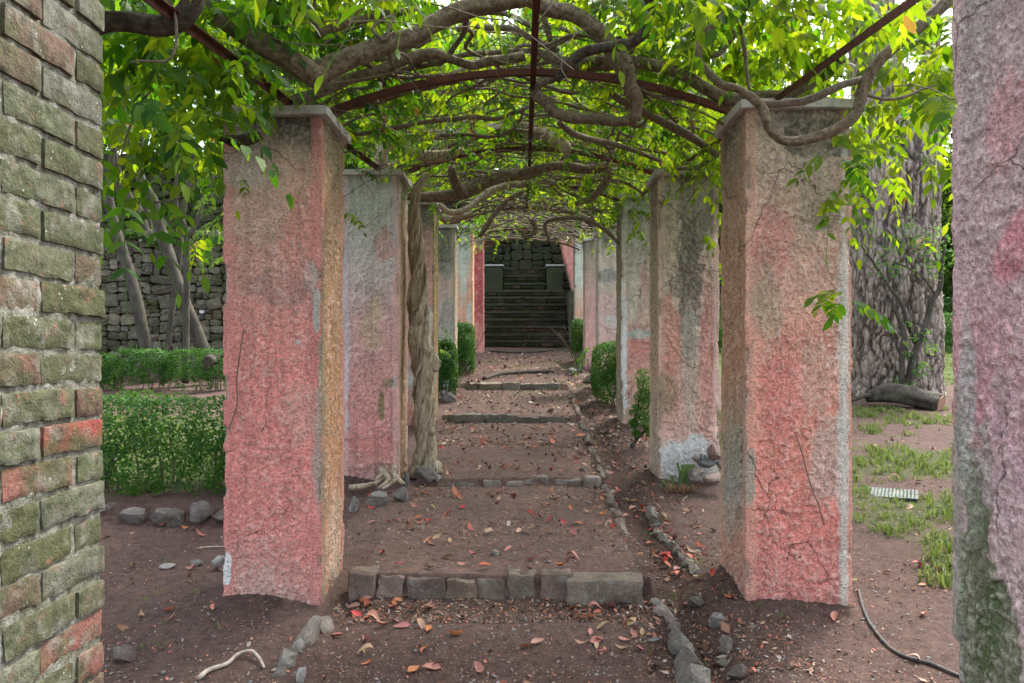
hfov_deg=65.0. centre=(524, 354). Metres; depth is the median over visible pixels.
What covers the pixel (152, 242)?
creeper
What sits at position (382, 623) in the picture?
fallen leaf
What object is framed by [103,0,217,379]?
tree
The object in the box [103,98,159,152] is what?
background tree
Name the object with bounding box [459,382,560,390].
stone step
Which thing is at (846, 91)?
sky
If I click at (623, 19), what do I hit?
background tree
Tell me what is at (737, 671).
stone
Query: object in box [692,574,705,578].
fallen leaf
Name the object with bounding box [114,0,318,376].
tree
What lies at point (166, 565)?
stone
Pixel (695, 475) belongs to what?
stone
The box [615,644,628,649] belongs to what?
fallen leaf
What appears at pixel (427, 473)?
stone
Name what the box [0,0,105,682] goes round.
brick pillar
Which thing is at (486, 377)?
surface root
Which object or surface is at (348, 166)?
background tree
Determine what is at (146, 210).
tree
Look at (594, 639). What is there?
fallen leaf
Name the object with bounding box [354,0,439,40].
background tree
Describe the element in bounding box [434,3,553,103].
background tree
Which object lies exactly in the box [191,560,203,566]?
stone
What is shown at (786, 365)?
pillar
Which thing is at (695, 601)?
stone
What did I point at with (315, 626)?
stone edging
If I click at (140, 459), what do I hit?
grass
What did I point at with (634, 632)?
fallen leaf
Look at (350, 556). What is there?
weeds
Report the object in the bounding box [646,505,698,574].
stone edging
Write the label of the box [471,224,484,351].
pillar
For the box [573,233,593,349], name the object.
pillar
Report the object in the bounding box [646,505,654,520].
stone
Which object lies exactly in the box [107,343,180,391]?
box shrub
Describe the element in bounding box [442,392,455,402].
stone
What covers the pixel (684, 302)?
pillar
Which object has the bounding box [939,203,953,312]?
background tree
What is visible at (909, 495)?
drain grate
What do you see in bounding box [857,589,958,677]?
hose
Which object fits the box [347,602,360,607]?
fallen leaf
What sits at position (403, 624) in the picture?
fallen leaf
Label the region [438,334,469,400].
box hedge
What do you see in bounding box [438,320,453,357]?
climbing sprig
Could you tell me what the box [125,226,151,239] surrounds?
creeper
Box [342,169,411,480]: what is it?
pillar
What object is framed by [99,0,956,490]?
wisteria vine
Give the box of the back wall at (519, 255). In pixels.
[445,186,611,318]
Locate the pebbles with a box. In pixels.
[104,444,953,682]
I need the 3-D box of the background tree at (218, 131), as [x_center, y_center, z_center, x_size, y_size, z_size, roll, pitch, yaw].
[-7.736,-6.086,23.434,5.819,5.899,4.731,0,0,0]
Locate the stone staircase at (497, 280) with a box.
[484,264,572,347]
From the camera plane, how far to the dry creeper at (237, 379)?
3.98 m
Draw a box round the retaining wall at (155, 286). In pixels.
[99,230,225,376]
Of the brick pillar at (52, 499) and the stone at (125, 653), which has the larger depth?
the stone at (125, 653)
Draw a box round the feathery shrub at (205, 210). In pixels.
[185,165,223,282]
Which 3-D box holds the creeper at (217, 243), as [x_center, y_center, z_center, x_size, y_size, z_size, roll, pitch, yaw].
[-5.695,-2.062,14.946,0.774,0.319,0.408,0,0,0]
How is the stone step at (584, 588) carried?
on the ground at (881, 551)
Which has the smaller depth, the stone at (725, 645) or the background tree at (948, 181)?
the stone at (725, 645)
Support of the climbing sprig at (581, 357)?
on the ground at (881, 551)
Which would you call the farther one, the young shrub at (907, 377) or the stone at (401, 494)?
the young shrub at (907, 377)
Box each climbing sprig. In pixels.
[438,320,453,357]
[572,348,588,376]
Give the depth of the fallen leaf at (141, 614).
3.91 m
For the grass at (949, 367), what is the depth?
15.69 m
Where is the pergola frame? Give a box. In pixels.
[143,0,920,249]
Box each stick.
[196,546,223,548]
[196,649,264,679]
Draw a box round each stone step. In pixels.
[348,565,572,601]
[442,413,569,422]
[444,475,600,486]
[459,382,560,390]
[565,572,644,606]
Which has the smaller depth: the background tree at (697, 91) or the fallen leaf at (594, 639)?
the fallen leaf at (594, 639)
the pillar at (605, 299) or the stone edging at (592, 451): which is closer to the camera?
the stone edging at (592, 451)
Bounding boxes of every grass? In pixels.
[99,415,224,481]
[718,402,953,588]
[719,352,953,385]
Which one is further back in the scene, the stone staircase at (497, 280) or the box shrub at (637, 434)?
the stone staircase at (497, 280)
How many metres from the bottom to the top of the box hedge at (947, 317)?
1.291 m
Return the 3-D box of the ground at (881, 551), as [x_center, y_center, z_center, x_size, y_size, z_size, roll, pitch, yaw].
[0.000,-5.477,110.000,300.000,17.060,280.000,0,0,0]
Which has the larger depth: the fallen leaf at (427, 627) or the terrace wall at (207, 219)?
the terrace wall at (207, 219)
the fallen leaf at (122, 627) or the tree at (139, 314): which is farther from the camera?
the tree at (139, 314)
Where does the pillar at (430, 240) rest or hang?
on the ground at (881, 551)
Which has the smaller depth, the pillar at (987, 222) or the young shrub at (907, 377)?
the pillar at (987, 222)
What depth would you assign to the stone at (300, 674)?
3.22 m
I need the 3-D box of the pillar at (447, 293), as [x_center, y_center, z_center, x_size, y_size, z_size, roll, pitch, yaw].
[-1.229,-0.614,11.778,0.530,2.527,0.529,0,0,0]
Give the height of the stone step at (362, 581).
0.220 m
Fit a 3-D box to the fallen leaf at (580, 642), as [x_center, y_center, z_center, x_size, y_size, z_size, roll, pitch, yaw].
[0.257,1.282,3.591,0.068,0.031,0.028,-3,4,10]
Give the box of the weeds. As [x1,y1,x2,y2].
[105,480,798,673]
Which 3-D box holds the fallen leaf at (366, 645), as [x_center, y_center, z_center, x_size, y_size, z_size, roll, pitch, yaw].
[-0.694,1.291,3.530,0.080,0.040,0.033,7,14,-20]
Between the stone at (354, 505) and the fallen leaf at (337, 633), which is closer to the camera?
the fallen leaf at (337, 633)
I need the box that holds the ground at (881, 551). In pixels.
[99,309,959,682]
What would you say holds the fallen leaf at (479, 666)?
on the ground at (881, 551)
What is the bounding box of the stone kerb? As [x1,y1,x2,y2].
[99,500,223,526]
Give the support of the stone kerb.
on the ground at (881, 551)
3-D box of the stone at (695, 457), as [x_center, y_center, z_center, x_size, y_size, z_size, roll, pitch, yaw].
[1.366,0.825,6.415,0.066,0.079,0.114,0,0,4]
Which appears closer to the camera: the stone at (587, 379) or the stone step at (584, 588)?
the stone step at (584, 588)
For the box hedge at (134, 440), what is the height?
0.963 m
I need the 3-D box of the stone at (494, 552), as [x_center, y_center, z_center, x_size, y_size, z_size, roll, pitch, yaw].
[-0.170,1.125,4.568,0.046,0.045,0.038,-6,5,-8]
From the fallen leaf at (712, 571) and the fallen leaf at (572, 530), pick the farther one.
the fallen leaf at (572, 530)
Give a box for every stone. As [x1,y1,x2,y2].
[112,644,135,662]
[159,563,175,568]
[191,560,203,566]
[211,555,224,567]
[296,667,305,682]
[349,496,358,511]
[367,491,387,505]
[392,486,408,501]
[402,472,409,487]
[414,465,438,482]
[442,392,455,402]
[491,549,498,555]
[567,367,576,374]
[582,375,590,382]
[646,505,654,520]
[687,596,704,606]
[688,468,704,483]
[691,453,699,460]
[696,457,715,467]
[700,453,705,459]
[703,472,720,484]
[707,442,720,459]
[708,612,723,627]
[716,460,720,467]
[716,657,728,666]
[719,634,732,653]
[727,664,745,678]
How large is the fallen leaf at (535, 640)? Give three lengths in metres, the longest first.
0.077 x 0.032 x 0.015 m
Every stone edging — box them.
[272,615,333,677]
[568,394,602,466]
[595,464,629,535]
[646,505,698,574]
[649,598,710,682]
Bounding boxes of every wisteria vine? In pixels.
[99,0,204,203]
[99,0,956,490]
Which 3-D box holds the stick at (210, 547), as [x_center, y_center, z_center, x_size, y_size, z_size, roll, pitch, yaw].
[-1.901,1.197,5.024,0.286,0.018,0.044,0,0,-11]
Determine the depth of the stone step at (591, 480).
6.60 m
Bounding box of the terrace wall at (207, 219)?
[100,152,224,231]
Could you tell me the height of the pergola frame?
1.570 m
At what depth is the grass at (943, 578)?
6.36 m
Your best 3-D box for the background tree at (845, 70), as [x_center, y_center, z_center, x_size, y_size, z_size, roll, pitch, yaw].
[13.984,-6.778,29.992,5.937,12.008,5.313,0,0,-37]
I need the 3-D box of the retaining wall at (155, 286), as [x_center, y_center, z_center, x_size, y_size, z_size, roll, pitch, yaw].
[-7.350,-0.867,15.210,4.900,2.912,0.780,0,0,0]
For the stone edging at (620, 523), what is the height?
0.213 m
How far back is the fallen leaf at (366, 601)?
4.04 m
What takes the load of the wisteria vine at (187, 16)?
attached to the wisteria vine at (275, 42)
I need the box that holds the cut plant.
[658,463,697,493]
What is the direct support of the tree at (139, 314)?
on the ground at (881, 551)
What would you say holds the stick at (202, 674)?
on the ground at (881, 551)
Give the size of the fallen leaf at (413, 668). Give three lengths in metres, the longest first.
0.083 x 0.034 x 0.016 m
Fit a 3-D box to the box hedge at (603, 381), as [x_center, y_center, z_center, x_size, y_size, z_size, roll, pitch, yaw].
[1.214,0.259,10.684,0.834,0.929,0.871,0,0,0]
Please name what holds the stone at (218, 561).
on the ground at (881, 551)
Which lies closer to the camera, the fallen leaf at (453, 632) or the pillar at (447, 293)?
the fallen leaf at (453, 632)
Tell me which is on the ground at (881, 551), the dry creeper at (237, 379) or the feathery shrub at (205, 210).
the feathery shrub at (205, 210)
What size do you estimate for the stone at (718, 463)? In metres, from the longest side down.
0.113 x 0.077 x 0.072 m
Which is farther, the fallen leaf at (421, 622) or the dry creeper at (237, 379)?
the dry creeper at (237, 379)
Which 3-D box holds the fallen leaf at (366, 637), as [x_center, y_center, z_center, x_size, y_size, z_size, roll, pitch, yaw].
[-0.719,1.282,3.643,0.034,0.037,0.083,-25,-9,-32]
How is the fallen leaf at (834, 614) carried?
on the ground at (881, 551)
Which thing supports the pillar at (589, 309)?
on the ground at (881, 551)
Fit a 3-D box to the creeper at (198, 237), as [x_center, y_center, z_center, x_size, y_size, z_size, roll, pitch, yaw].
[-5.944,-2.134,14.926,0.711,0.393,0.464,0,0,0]
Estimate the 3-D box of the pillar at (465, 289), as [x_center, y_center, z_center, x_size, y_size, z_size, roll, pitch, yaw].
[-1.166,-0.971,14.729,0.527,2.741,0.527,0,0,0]
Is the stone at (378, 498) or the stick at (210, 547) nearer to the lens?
the stick at (210, 547)
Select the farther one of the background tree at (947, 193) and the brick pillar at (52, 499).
the background tree at (947, 193)
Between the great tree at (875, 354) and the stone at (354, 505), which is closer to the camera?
the stone at (354, 505)
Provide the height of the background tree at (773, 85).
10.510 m
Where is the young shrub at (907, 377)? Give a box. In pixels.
[852,214,953,386]
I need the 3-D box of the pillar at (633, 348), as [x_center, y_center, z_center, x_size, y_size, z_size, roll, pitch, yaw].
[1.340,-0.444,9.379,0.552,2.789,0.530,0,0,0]
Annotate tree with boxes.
[101,2,218,230]
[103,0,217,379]
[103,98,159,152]
[104,7,215,382]
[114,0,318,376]
[138,120,153,230]
[156,73,296,151]
[174,87,249,382]
[344,114,438,188]
[347,16,515,223]
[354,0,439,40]
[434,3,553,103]
[502,0,629,184]
[519,1,680,222]
[602,85,699,211]
[611,51,767,161]
[681,50,790,117]
[692,140,722,313]
[844,29,951,98]
[845,0,947,396]
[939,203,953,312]
[940,92,952,271]
[941,103,956,249]
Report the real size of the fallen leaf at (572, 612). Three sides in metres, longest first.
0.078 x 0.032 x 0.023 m
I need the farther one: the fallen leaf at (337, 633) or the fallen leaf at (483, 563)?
the fallen leaf at (483, 563)
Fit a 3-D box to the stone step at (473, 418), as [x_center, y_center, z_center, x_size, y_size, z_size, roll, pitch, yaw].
[-0.222,0.797,9.551,1.524,0.215,0.205,0,0,0]
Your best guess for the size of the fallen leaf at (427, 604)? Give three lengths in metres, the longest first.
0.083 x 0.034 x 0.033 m
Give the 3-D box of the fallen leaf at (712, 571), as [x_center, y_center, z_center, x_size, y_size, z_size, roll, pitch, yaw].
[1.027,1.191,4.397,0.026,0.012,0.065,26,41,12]
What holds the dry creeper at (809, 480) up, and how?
attached to the pillar at (786, 365)
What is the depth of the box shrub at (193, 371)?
12.44 m
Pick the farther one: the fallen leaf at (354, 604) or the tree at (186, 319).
the tree at (186, 319)
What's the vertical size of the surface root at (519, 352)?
0.114 m
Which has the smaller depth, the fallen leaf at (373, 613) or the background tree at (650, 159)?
the fallen leaf at (373, 613)
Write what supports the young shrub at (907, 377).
on the ground at (881, 551)
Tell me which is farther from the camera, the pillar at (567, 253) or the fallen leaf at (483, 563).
the pillar at (567, 253)
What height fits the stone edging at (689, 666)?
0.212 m
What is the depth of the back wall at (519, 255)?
22.29 m
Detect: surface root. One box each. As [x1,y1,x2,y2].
[482,370,553,379]
[489,349,553,353]
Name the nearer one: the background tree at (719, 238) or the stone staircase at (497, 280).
the stone staircase at (497, 280)
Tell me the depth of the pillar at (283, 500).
4.01 m
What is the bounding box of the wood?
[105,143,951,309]
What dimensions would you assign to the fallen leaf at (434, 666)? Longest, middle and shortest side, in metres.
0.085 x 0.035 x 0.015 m
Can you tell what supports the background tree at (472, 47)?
on the ground at (881, 551)
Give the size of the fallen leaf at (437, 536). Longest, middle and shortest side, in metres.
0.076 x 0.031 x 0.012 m
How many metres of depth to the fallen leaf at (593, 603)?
3.98 m
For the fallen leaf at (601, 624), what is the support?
on the ground at (881, 551)
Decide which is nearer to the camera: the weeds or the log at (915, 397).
the weeds
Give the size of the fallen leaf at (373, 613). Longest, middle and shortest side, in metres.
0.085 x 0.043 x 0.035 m
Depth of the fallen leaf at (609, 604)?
4.00 m
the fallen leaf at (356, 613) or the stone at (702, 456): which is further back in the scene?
the stone at (702, 456)
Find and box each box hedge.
[99,376,225,496]
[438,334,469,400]
[457,319,486,375]
[550,318,582,362]
[583,340,616,406]
[718,312,952,352]
[719,297,952,345]
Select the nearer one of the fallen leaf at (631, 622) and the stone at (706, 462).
the fallen leaf at (631, 622)
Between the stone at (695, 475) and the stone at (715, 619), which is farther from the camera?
the stone at (695, 475)
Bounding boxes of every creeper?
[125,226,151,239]
[141,233,175,253]
[189,229,219,245]
[207,237,223,250]
[228,329,244,428]
[796,435,824,524]
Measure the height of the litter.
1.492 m
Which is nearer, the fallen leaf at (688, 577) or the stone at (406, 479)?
the fallen leaf at (688, 577)
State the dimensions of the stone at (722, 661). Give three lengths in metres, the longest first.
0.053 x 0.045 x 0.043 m
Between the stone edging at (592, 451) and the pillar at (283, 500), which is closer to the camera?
the pillar at (283, 500)
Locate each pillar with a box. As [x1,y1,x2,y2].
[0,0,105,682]
[216,105,350,605]
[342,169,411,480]
[407,200,440,424]
[438,224,459,393]
[457,225,475,368]
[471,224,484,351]
[559,236,572,290]
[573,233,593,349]
[581,238,595,371]
[593,223,616,393]
[613,193,650,425]
[645,169,719,482]
[714,98,853,606]
[951,0,1023,682]
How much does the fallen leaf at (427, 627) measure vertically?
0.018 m
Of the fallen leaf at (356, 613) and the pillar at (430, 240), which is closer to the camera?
the fallen leaf at (356, 613)
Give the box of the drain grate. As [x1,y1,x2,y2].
[866,487,917,501]
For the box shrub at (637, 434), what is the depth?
7.98 m
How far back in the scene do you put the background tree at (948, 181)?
25.28 m
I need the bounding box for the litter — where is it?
[100,350,952,682]
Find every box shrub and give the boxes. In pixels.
[99,352,128,389]
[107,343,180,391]
[162,346,225,390]
[629,369,650,448]
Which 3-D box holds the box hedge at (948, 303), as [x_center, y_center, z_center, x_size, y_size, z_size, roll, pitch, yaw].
[9.932,-0.954,23.299,12.415,1.636,1.164,0,0,0]
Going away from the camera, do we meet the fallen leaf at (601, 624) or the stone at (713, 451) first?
the fallen leaf at (601, 624)
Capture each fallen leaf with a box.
[116,624,128,630]
[138,610,143,617]
[164,604,174,611]
[332,632,342,635]
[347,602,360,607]
[351,610,361,616]
[358,643,374,651]
[362,634,369,640]
[364,598,369,605]
[367,609,379,620]
[376,619,390,625]
[394,621,409,626]
[408,665,418,671]
[417,618,424,628]
[421,662,440,668]
[422,599,431,609]
[425,625,431,630]
[433,533,441,538]
[449,629,464,634]
[474,660,483,671]
[477,562,490,568]
[531,638,543,642]
[570,527,575,534]
[570,610,579,615]
[575,639,588,644]
[588,601,601,608]
[590,636,602,642]
[597,621,607,629]
[607,602,613,607]
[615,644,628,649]
[626,617,635,625]
[630,628,636,636]
[681,574,691,580]
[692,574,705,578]
[710,568,714,576]
[831,611,837,619]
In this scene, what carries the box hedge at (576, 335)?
on the ground at (881, 551)
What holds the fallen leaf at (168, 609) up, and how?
on the ground at (881, 551)
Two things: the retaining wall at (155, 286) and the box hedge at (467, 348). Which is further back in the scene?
the retaining wall at (155, 286)
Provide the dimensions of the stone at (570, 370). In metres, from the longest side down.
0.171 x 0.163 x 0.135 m
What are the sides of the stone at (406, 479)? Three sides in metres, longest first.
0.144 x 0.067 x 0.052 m
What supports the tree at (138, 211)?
on the ground at (881, 551)
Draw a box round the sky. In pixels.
[106,0,952,297]
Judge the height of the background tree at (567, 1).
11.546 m
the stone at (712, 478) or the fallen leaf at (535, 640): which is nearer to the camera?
the fallen leaf at (535, 640)
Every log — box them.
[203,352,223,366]
[851,383,945,410]

